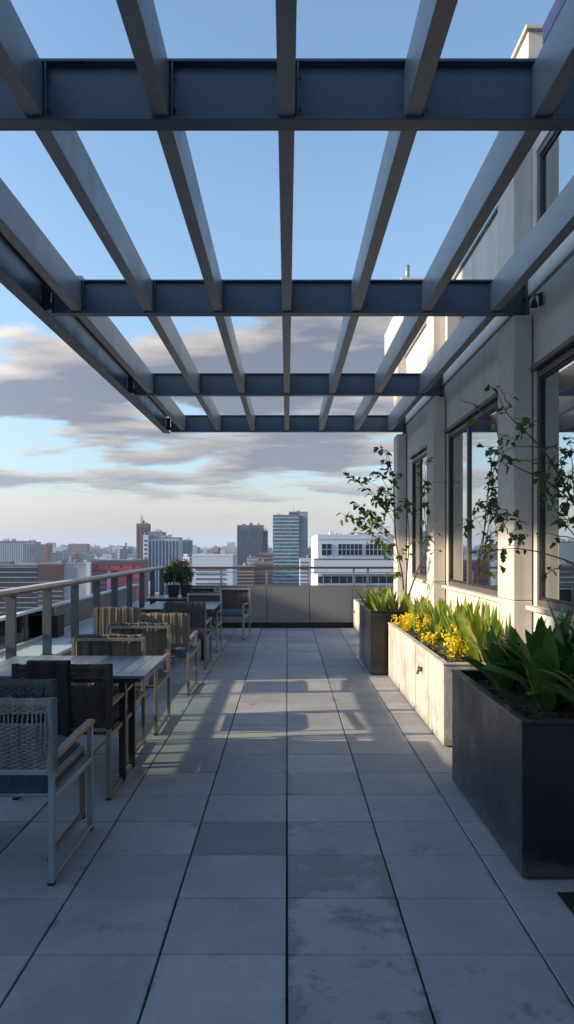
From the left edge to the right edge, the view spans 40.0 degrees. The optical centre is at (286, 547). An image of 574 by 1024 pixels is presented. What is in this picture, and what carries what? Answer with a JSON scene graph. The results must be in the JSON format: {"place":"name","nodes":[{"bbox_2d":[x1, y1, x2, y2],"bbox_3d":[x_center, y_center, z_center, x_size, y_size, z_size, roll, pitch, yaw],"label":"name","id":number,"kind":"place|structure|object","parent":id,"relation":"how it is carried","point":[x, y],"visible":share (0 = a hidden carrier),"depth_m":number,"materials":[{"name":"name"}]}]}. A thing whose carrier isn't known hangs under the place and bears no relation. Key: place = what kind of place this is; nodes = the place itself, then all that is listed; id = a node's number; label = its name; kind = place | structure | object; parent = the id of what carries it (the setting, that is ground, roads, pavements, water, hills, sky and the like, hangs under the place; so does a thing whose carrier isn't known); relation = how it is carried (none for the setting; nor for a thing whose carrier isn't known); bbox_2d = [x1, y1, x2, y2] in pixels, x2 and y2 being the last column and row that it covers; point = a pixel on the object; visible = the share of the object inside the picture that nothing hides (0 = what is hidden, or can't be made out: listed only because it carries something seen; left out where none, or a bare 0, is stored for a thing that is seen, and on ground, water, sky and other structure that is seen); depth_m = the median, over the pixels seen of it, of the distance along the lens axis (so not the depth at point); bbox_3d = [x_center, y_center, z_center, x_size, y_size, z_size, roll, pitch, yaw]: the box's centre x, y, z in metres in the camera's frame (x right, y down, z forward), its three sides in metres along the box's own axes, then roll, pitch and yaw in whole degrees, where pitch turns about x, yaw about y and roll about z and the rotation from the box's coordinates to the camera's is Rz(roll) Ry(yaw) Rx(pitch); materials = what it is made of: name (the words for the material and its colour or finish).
{"place":"outdoors","nodes":[
{"label":"outdoors","id":0,"kind":"place"},
{"bbox_2d":[50,551,62,561],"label":"city block","id":1,"kind":"structure","parent":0,"point":[57,556],"depth_m":1000.76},
{"bbox_2d":[70,554,79,561],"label":"city block","id":2,"kind":"structure","parent":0,"point":[73,557],"depth_m":859.30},
{"bbox_2d":[93,607,139,634],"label":"sling armchair","id":3,"kind":"object","parent":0,"point":[103,617],"visible":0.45,"depth_m":9.32,"materials":[{"name":"fabric"}]},
{"bbox_2d":[0,0,554,548],"label":"sky","id":4,"kind":"structure","parent":0,"point":[80,463],"materials":[{"name":"blue"}]},
{"bbox_2d":[0,626,573,1023],"bbox_3d":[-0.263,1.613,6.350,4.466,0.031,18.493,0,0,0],"label":"paving","id":5,"kind":"structure","parent":0,"point":[489,929],"depth_m":3.81,"materials":[{"name":"concrete"}]},
{"bbox_2d":[0,678,85,859],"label":"armchair","id":6,"kind":"object","parent":5,"relation":"on","point":[8,687],"visible":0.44,"depth_m":3.87,"materials":[{"name":"metal"}]},
{"bbox_2d":[0,697,94,885],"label":"rope armchair","id":7,"kind":"object","parent":5,"relation":"on","point":[26,770],"visible":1,"depth_m":3.73,"materials":[{"name":"metal"}]},
{"bbox_2d":[11,663,132,799],"bbox_3d":[-1.425,1.168,5.354,0.646,0.865,0.803,0,0,0],"label":"rope armchair","id":8,"kind":"object","parent":5,"relation":"on","point":[99,705],"visible":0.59,"depth_m":4.98,"materials":[{"name":"brown wicker"}]},
{"bbox_2d":[26,660,72,736],"bbox_3d":[-1.500,0.964,4.992,0.276,0.497,0.087,0,0,0],"label":"draped cloth","id":9,"kind":"object","parent":8,"relation":"hanging from","point":[45,669],"visible":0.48,"depth_m":4.96,"materials":[{"name":"fabric"}]},
{"bbox_2d":[0,602,162,697],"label":"parapet","id":10,"kind":"structure","parent":5,"relation":"on","point":[61,645],"depth_m":9.22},
{"bbox_2d":[52,613,64,637],"bbox_3d":[-2.980,1.008,10.150,0.160,0.285,0.340,0,0,0],"label":"vent box","id":11,"kind":"object","parent":10,"relation":"on","point":[57,625],"visible":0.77,"depth_m":10.05,"materials":[{"name":"metal"}]},
{"bbox_2d":[0,584,138,653],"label":"guard","id":12,"kind":"object","parent":10,"relation":"on","point":[29,625],"visible":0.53,"depth_m":10.58,"materials":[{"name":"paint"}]},
{"bbox_2d":[0,566,165,659],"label":"handrail","id":13,"kind":"object","parent":10,"relation":"on","point":[9,595],"visible":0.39,"depth_m":9.18,"materials":[{"name":"metal"}]},
{"bbox_2d":[0,656,165,782],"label":"dining table","id":14,"kind":"object","parent":5,"relation":"on","point":[134,670],"visible":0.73,"depth_m":5.69,"materials":[{"name":"wood"}]},
{"bbox_2d":[72,634,145,765],"bbox_3d":[-1.460,1.157,6.106,0.615,0.887,0.812,0,0,0],"label":"sling armchair","id":15,"kind":"object","parent":5,"relation":"on","point":[106,645],"visible":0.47,"depth_m":6.48,"materials":[{"name":"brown wood"}]},
{"bbox_2d":[87,622,170,735],"bbox_3d":[-1.400,1.157,7.096,0.615,0.887,0.812,0,0,0],"label":"sling armchair","id":16,"kind":"object","parent":5,"relation":"on","point":[157,638],"visible":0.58,"depth_m":7.43,"materials":[{"name":"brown wood"}]},
{"bbox_2d":[145,595,186,612],"bbox_3d":[-2.020,1.230,13.725,0.717,0.739,0.950,0,0,0],"label":"dining table","id":17,"kind":"object","parent":5,"relation":"on","point":[153,599],"visible":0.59,"depth_m":13.28,"materials":[{"name":"metal"}]},
{"bbox_2d":[161,557,193,596],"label":"potted bush","id":18,"kind":"object","parent":17,"relation":"on","point":[173,590],"visible":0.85,"depth_m":13.71,"materials":[{"name":"green plant"}]},
{"bbox_2d":[168,558,195,595],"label":"potted bush","id":19,"kind":"object","parent":17,"relation":"on","point":[186,588],"visible":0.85,"depth_m":13.71,"materials":[{"name":"green plant"}]},
{"bbox_2d":[138,613,197,695],"bbox_3d":[-1.330,1.151,8.864,0.575,0.897,0.812,0,0,0],"label":"sling armchair","id":20,"kind":"object","parent":5,"relation":"on","point":[181,638],"visible":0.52,"depth_m":8.48,"materials":[{"name":"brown wood"}]},
{"bbox_2d":[140,601,222,660],"bbox_3d":[-1.535,1.230,11.750,1.027,0.739,1.500,0,0,0],"label":"dining table","id":21,"kind":"object","parent":5,"relation":"on","point":[211,606],"visible":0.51,"depth_m":11.42,"materials":[{"name":"metal"}]},
{"bbox_2d":[163,601,211,669],"bbox_3d":[-1.335,1.154,10.664,0.575,0.892,0.813,0,0,0],"label":"sling armchair","id":22,"kind":"object","parent":5,"relation":"on","point":[196,611],"visible":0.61,"depth_m":10.28,"materials":[{"name":"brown wood"}]},
{"bbox_2d":[183,586,214,633],"bbox_3d":[-1.602,1.159,14.386,0.575,0.881,0.812,0,0,-3],"label":"sling armchair","id":23,"kind":"object","parent":5,"relation":"on","point":[203,588],"visible":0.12,"depth_m":14.76,"materials":[{"name":"fabric"}]},
{"bbox_2d":[187,592,221,652],"bbox_3d":[-1.330,1.159,12.356,0.575,0.881,0.812,0,0,0],"label":"sling armchair","id":24,"kind":"object","parent":5,"relation":"on","point":[215,614],"visible":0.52,"depth_m":12.72,"materials":[{"name":"metal"}]},
{"bbox_2d":[212,587,250,639],"bbox_3d":[-0.976,1.159,13.988,0.575,0.881,0.812,0,0,6],"label":"sling armchair","id":25,"kind":"object","parent":5,"relation":"on","point":[236,601],"visible":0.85,"depth_m":14.34,"materials":[{"name":"fabric"}]},
{"bbox_2d":[165,585,393,625],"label":"end parapet","id":26,"kind":"structure","parent":5,"relation":"on","point":[301,605],"depth_m":16.06,"materials":[{"name":"paint"}]},
{"bbox_2d":[174,567,393,585],"bbox_3d":[-0.115,0.594,16.200,4.730,0.387,0.070,0,0,0],"label":"end rail","id":27,"kind":"object","parent":26,"relation":"on","point":[307,568],"visible":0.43,"depth_m":16.16,"materials":[{"name":"grey metal"}]},
{"bbox_2d":[352,599,365,631],"bbox_3d":[1.535,1.321,13.825,0.523,0.557,3.862,0,0,0],"label":"white planter","id":28,"kind":"object","parent":5,"relation":"on","point":[355,611],"visible":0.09,"depth_m":15.12,"materials":[{"name":"concrete"}]},
{"bbox_2d":[359,602,428,674],"bbox_3d":[1.413,1.198,10.630,0.747,0.802,1.552,0,0,0],"label":"dark planter","id":29,"kind":"object","parent":5,"relation":"on","point":[374,641],"visible":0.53,"depth_m":9.86,"materials":[{"name":"concrete"}]},
{"bbox_2d":[354,587,388,610],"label":"sword leaf plant","id":30,"kind":"object","parent":29,"relation":"in","point":[368,600],"visible":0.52,"depth_m":10.75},
{"bbox_2d":[366,589,391,610],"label":"sword leaf plant","id":31,"kind":"object","parent":29,"relation":"in","point":[381,604],"visible":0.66,"depth_m":10.03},
{"bbox_2d":[369,588,394,610],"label":"sword leaf plant","id":32,"kind":"object","parent":29,"relation":"in","point":[384,593],"visible":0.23,"depth_m":10.44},
{"bbox_2d":[336,445,441,595],"bbox_3d":[1.399,-0.328,9.851,0.949,2.006,1.671,0,0,-38],"label":"sapling","id":33,"kind":"object","parent":29,"relation":"in","point":[381,503],"visible":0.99,"depth_m":10.10,"materials":[{"name":"green plant"}]},
{"bbox_2d":[381,586,398,603],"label":"sword leaf plant","id":34,"kind":"object","parent":29,"relation":"in","point":[383,590],"visible":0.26,"depth_m":10.95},
{"bbox_2d":[381,586,413,610],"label":"sword leaf plant","id":35,"kind":"object","parent":29,"relation":"in","point":[402,604],"visible":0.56,"depth_m":10.16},
{"bbox_2d":[388,622,486,745],"bbox_3d":[1.575,1.263,8.010,0.763,0.672,3.432,0,0,0],"label":"white planter","id":36,"kind":"object","parent":5,"relation":"on","point":[420,675],"visible":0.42,"depth_m":7.17,"materials":[{"name":"concrete"}]},
{"bbox_2d":[391,614,411,627],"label":"yellow flowers","id":37,"kind":"object","parent":36,"relation":"in","point":[400,624],"visible":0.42,"depth_m":9.28,"materials":[{"name":"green plant"}]},
{"bbox_2d":[399,614,418,633],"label":"yellow flowers","id":38,"kind":"object","parent":36,"relation":"in","point":[408,627],"visible":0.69,"depth_m":8.98,"materials":[{"name":"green plant"}]},
{"bbox_2d":[409,594,427,631],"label":"sword leaf plant","id":39,"kind":"object","parent":36,"relation":"in","point":[417,610],"visible":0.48,"depth_m":9.26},
{"bbox_2d":[406,595,431,614],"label":"sword leaf plant","id":40,"kind":"object","parent":36,"relation":"in","point":[408,604],"visible":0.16,"depth_m":9.55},
{"bbox_2d":[415,614,431,635],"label":"yellow flowers","id":41,"kind":"object","parent":36,"relation":"in","point":[425,620],"visible":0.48,"depth_m":8.69,"materials":[{"name":"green plant"}]},
{"bbox_2d":[420,600,433,617],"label":"sword leaf plant","id":42,"kind":"object","parent":36,"relation":"on","point":[430,605],"visible":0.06,"depth_m":8.92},
{"bbox_2d":[420,632,437,647],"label":"yellow flowers","id":43,"kind":"object","parent":36,"relation":"in","point":[431,636],"visible":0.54,"depth_m":7.83,"materials":[{"name":"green plant"}]},
{"bbox_2d":[424,598,445,623],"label":"sword leaf plant","id":44,"kind":"object","parent":36,"relation":"on","point":[426,609],"visible":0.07,"depth_m":8.82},
{"bbox_2d":[396,624,482,662],"bbox_3d":[1.465,0.942,8.007,0.367,0.194,3.336,0,0,0],"label":"ground cover","id":45,"kind":"object","parent":36,"relation":"in","point":[440,650],"visible":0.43,"depth_m":7.45,"materials":[{"name":"green plant"}]},
{"bbox_2d":[424,605,454,644],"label":"sword leaf plant","id":46,"kind":"object","parent":36,"relation":"on","point":[437,622],"visible":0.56,"depth_m":7.91,"materials":[{"name":"plant"}]},
{"bbox_2d":[423,601,456,634],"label":"sword leaf plant","id":47,"kind":"object","parent":36,"relation":"in","point":[453,613],"visible":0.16,"depth_m":8.23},
{"bbox_2d":[427,598,456,625],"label":"sword leaf plant","id":48,"kind":"object","parent":36,"relation":"on","point":[443,604],"visible":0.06,"depth_m":8.53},
{"bbox_2d":[438,624,464,655],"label":"yellow flowers","id":49,"kind":"object","parent":36,"relation":"in","point":[454,632],"visible":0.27,"depth_m":7.10,"materials":[{"name":"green plant"}]},
{"bbox_2d":[442,633,468,661],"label":"yellow flowers","id":50,"kind":"object","parent":36,"relation":"in","point":[454,648],"visible":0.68,"depth_m":6.83,"materials":[{"name":"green plant"}]},
{"bbox_2d":[438,595,475,630],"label":"sword leaf plant","id":51,"kind":"object","parent":36,"relation":"on","point":[449,613],"visible":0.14,"depth_m":7.77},
{"bbox_2d":[444,597,480,654],"bbox_3d":[1.700,0.740,7.455,0.342,0.581,0.482,0,0,-22],"label":"sword leaf plant","id":52,"kind":"object","parent":36,"relation":"in","point":[459,611],"visible":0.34,"depth_m":7.46,"materials":[{"name":"plant"}]},
{"bbox_2d":[446,608,494,655],"bbox_3d":[1.712,0.765,7.194,0.386,0.529,0.369,0,0,-44],"label":"sword leaf plant","id":53,"kind":"object","parent":36,"relation":"on","point":[457,631],"visible":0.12,"depth_m":7.20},
{"bbox_2d":[455,603,494,657],"bbox_3d":[1.644,0.752,6.946,0.366,0.556,0.548,0,0,29],"label":"sword leaf plant","id":54,"kind":"object","parent":36,"relation":"on","point":[473,620],"visible":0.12,"depth_m":6.99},
{"bbox_2d":[461,599,499,659],"bbox_3d":[1.644,0.736,6.670,0.291,0.588,0.448,0,0,-18],"label":"sword leaf plant","id":55,"kind":"object","parent":36,"relation":"in","point":[485,614],"visible":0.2,"depth_m":6.71,"materials":[{"name":"plant"}]},
{"bbox_2d":[455,610,510,662],"bbox_3d":[1.595,0.772,6.448,0.327,0.516,0.376,0,0,-34],"label":"sword leaf plant","id":56,"kind":"object","parent":36,"relation":"in","point":[498,629],"visible":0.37,"depth_m":6.47,"materials":[{"name":"plant"}]},
{"bbox_2d":[451,669,573,876],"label":"dark planter","id":57,"kind":"object","parent":5,"relation":"on","point":[513,773],"visible":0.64,"depth_m":3.94,"materials":[{"name":"concrete"}]},
{"bbox_2d":[459,623,519,690],"bbox_3d":[1.367,0.708,5.085,0.452,0.445,0.538,0,0,-32],"label":"broadleaf plant","id":58,"kind":"object","parent":57,"relation":"on","point":[500,681],"visible":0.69,"depth_m":5.09,"materials":[{"name":"green plant"}]},
{"bbox_2d":[456,383,573,583],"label":"branching shrub","id":59,"kind":"object","parent":57,"relation":"in","point":[565,507],"visible":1,"depth_m":5.04,"materials":[{"name":"green plant"}]},
{"bbox_2d":[485,617,551,685],"bbox_3d":[1.533,0.694,5.280,0.427,0.472,0.526,0,0,-27],"label":"broadleaf plant","id":60,"kind":"object","parent":57,"relation":"in","point":[511,630],"visible":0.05,"depth_m":5.49,"materials":[{"name":"green plant"}]},
{"bbox_2d":[475,609,573,662],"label":"broadleaf plant","id":61,"kind":"object","parent":57,"relation":"in","point":[564,619],"visible":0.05,"depth_m":5.06,"materials":[{"name":"green plant"}]},
{"bbox_2d":[478,680,573,719],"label":"bark mulch","id":62,"kind":"object","parent":57,"relation":"in","point":[539,710],"visible":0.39,"depth_m":4.50,"materials":[{"name":"wood"}]},
{"bbox_2d":[481,625,573,711],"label":"broadleaf plant","id":63,"kind":"object","parent":57,"relation":"on","point":[546,657],"visible":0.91,"depth_m":4.40,"materials":[{"name":"green plant"}]},
{"bbox_2d":[489,601,573,683],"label":"broadleaf plant","id":64,"kind":"object","parent":57,"relation":"in","point":[565,651],"visible":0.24,"depth_m":4.65,"materials":[{"name":"green plant"}]},
{"bbox_2d":[491,602,572,689],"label":"broadleaf plant","id":65,"kind":"object","parent":57,"relation":"in","point":[534,641],"visible":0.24,"depth_m":4.78,"materials":[{"name":"green plant"}]},
{"bbox_2d":[529,616,573,667],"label":"broadleaf plant","id":66,"kind":"object","parent":57,"relation":"in","point":[563,662],"visible":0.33,"depth_m":4.51,"materials":[{"name":"green plant"}]},
{"bbox_2d":[533,643,573,704],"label":"broadleaf plant","id":67,"kind":"object","parent":57,"relation":"in","point":[566,693],"visible":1,"depth_m":4.18,"materials":[{"name":"green plant"}]},
{"bbox_2d":[557,892,573,914],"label":"floor grate","id":68,"kind":"object","parent":5,"relation":"on","point":[567,898],"visible":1,"depth_m":3.56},
{"bbox_2d":[385,0,573,644],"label":"office building","id":69,"kind":"structure","parent":0,"point":[527,361],"depth_m":6.60,"materials":[{"name":"concrete"}]},
{"bbox_2d":[0,0,573,433],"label":"pergola","id":70,"kind":"object","parent":69,"relation":"attached to","point":[57,104],"visible":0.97,"depth_m":4.47,"materials":[{"name":"paint"}]},
{"bbox_2d":[412,450,426,579],"bbox_3d":[1.993,-0.457,11.510,0.058,1.835,1.812,0,0,0],"label":"window","id":71,"kind":"structure","parent":69,"relation":"in","point":[418,532],"depth_m":11.95,"materials":[{"name":"glass"}]},
{"bbox_2d":[448,400,497,595],"bbox_3d":[1.993,-0.457,8.310,0.058,1.835,2.612,0,0,0],"label":"window","id":72,"kind":"structure","parent":69,"relation":"in","point":[472,475],"depth_m":8.38,"materials":[{"name":"glass"}]},
{"bbox_2d":[530,292,542,307],"bbox_3d":[1.910,-1.895,6.050,0.090,0.110,0.060,0,0,0],"label":"wall lamp","id":73,"kind":"object","parent":69,"relation":"attached to","point":[534,304],"visible":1,"depth_m":6.03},
{"bbox_2d":[537,347,573,613],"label":"window","id":74,"kind":"structure","parent":69,"relation":"in","point":[555,382],"depth_m":5.85,"materials":[{"name":"glass"}]},
{"bbox_2d":[538,131,573,220],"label":"upper window","id":75,"kind":"structure","parent":69,"relation":"in","point":[556,154],"depth_m":5.88,"materials":[{"name":"glass"}]},
{"label":"city ground","id":76,"kind":"structure","parent":0,"visible":0},
{"bbox_2d":[0,539,28,562],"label":"residential tower","id":77,"kind":"structure","parent":76,"relation":"on","point":[13,550],"depth_m":1000.00,"materials":[{"name":"concrete"}]},
{"bbox_2d":[0,561,37,615],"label":"apartment block","id":78,"kind":"structure","parent":76,"relation":"on","point":[13,574],"depth_m":450.00,"materials":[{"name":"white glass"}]},
{"bbox_2d":[24,540,40,562],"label":"residential tower","id":79,"kind":"structure","parent":76,"relation":"on","point":[32,551],"depth_m":980.00,"materials":[{"name":"concrete"}]},
{"bbox_2d":[41,543,52,562],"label":"residential tower","id":80,"kind":"structure","parent":76,"relation":"on","point":[46,549],"depth_m":1060.00,"materials":[{"name":"brick"}]},
{"bbox_2d":[38,560,72,606],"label":"apartment block","id":81,"kind":"structure","parent":76,"relation":"on","point":[50,572],"depth_m":447.00,"materials":[{"name":"brick"}]},
{"bbox_2d":[63,549,77,561],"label":"city block","id":82,"kind":"structure","parent":76,"relation":"on","point":[68,553],"depth_m":955.81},
{"bbox_2d":[63,559,88,600],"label":"warehouse","id":83,"kind":"structure","parent":76,"relation":"on","point":[74,569],"depth_m":448.00,"materials":[{"name":"concrete"}]},
{"bbox_2d":[77,552,93,561],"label":"city block","id":84,"kind":"structure","parent":76,"relation":"on","point":[83,555],"depth_m":964.88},
{"bbox_2d":[86,558,95,595],"bbox_3d":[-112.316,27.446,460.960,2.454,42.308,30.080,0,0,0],"label":"apartment block","id":85,"kind":"structure","parent":76,"relation":"on","point":[88,574],"depth_m":446.00,"materials":[{"name":"concrete"}]},
{"bbox_2d":[89,558,148,601],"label":"apartment block","id":86,"kind":"structure","parent":76,"relation":"on","point":[103,566],"depth_m":450.00,"materials":[{"name":"brick"}]},
{"bbox_2d":[117,543,132,558],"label":"city block","id":87,"kind":"structure","parent":76,"relation":"on","point":[121,547],"depth_m":888.47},
{"bbox_2d":[120,546,130,558],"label":"city block","id":88,"kind":"structure","parent":76,"relation":"on","point":[124,552],"depth_m":870.08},
{"bbox_2d":[136,516,150,558],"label":"residential tower","id":89,"kind":"structure","parent":76,"relation":"on","point":[142,527],"depth_m":640.00,"materials":[{"name":"concrete"}]},
{"bbox_2d":[143,532,150,580],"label":"office block","id":90,"kind":"structure","parent":76,"relation":"on","point":[146,546],"depth_m":598.00,"materials":[{"name":"concrete"}]},
{"bbox_2d":[148,529,165,536],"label":"office block","id":91,"kind":"structure","parent":76,"relation":"on","point":[160,533],"depth_m":610.00,"materials":[{"name":"concrete"}]},
{"bbox_2d":[50,542,272,558],"bbox_3d":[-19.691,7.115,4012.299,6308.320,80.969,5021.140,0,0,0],"label":"distant city","id":92,"kind":"object","parent":76,"relation":"on","point":[230,548],"visible":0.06,"depth_m":1957.20,"materials":[{"name":"grey concrete"}]},
{"bbox_2d":[149,532,182,591],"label":"office block","id":93,"kind":"structure","parent":76,"relation":"on","point":[164,550],"depth_m":600.00,"materials":[{"name":"concrete"}]},
{"bbox_2d":[183,554,191,584],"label":"city block","id":94,"kind":"structure","parent":76,"relation":"on","point":[187,557],"depth_m":776.55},
{"bbox_2d":[183,538,192,556],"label":"apartment block","id":95,"kind":"structure","parent":76,"relation":"on","point":[188,546],"depth_m":900.00,"materials":[{"name":"concrete"}]},
{"bbox_2d":[193,545,199,553],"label":"city block","id":96,"kind":"structure","parent":76,"relation":"on","point":[196,550],"depth_m":1185.13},
{"bbox_2d":[192,550,236,584],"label":"warehouse","id":97,"kind":"structure","parent":76,"relation":"on","point":[221,558],"depth_m":330.00,"materials":[{"name":"concrete"}]},
{"bbox_2d":[237,563,254,584],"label":"apartment block","id":98,"kind":"structure","parent":76,"relation":"on","point":[245,578],"depth_m":520.00,"materials":[{"name":"concrete"}]},
{"bbox_2d":[237,523,263,564],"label":"residential tower","id":99,"kind":"structure","parent":76,"relation":"on","point":[250,538],"depth_m":699.85,"materials":[{"name":"stone"}]},
{"bbox_2d":[247,555,258,564],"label":"apartment block","id":100,"kind":"structure","parent":76,"relation":"on","point":[251,559],"depth_m":574.00,"materials":[{"name":"concrete"}]},
{"bbox_2d":[254,559,272,584],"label":"apartment block","id":101,"kind":"structure","parent":76,"relation":"on","point":[260,578],"depth_m":538.00,"materials":[{"name":"brick"}]},
{"bbox_2d":[258,550,272,561],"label":"apartment block","id":102,"kind":"structure","parent":76,"relation":"on","point":[268,556],"depth_m":556.00,"materials":[{"name":"brick"}]},
{"bbox_2d":[263,527,267,552],"bbox_3d":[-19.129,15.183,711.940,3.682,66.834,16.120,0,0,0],"label":"residential tower","id":103,"kind":"structure","parent":76,"relation":"on","point":[265,541],"depth_m":704.00,"materials":[{"name":"concrete"}]},
{"bbox_2d":[273,514,298,584],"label":"glass tower","id":104,"kind":"structure","parent":76,"relation":"on","point":[285,540],"depth_m":620.00,"materials":[{"name":"glass"}]},
{"bbox_2d":[289,506,307,557],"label":"glass tower","id":105,"kind":"structure","parent":76,"relation":"on","point":[303,533],"depth_m":625.60,"materials":[{"name":"glass"}]},
{"bbox_2d":[299,555,310,584],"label":"apartment block","id":106,"kind":"structure","parent":76,"relation":"on","point":[304,562],"depth_m":500.00,"materials":[{"name":"concrete"}]},
{"bbox_2d":[311,531,393,584],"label":"office building","id":107,"kind":"structure","parent":76,"relation":"on","point":[350,549],"depth_m":149.90,"materials":[{"name":"concrete"}]},
{"bbox_2d":[321,544,331,554],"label":"window","id":108,"kind":"structure","parent":107,"relation":"in","point":[326,549],"depth_m":149.90,"materials":[{"name":"black glass"}]},
{"bbox_2d":[338,544,362,554],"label":"window","id":109,"kind":"structure","parent":107,"relation":"in","point":[343,549],"depth_m":149.90,"materials":[{"name":"black glass"}]},
{"bbox_2d":[365,544,385,554],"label":"window","id":110,"kind":"structure","parent":107,"relation":"in","point":[371,549],"depth_m":149.90,"materials":[{"name":"black glass"}]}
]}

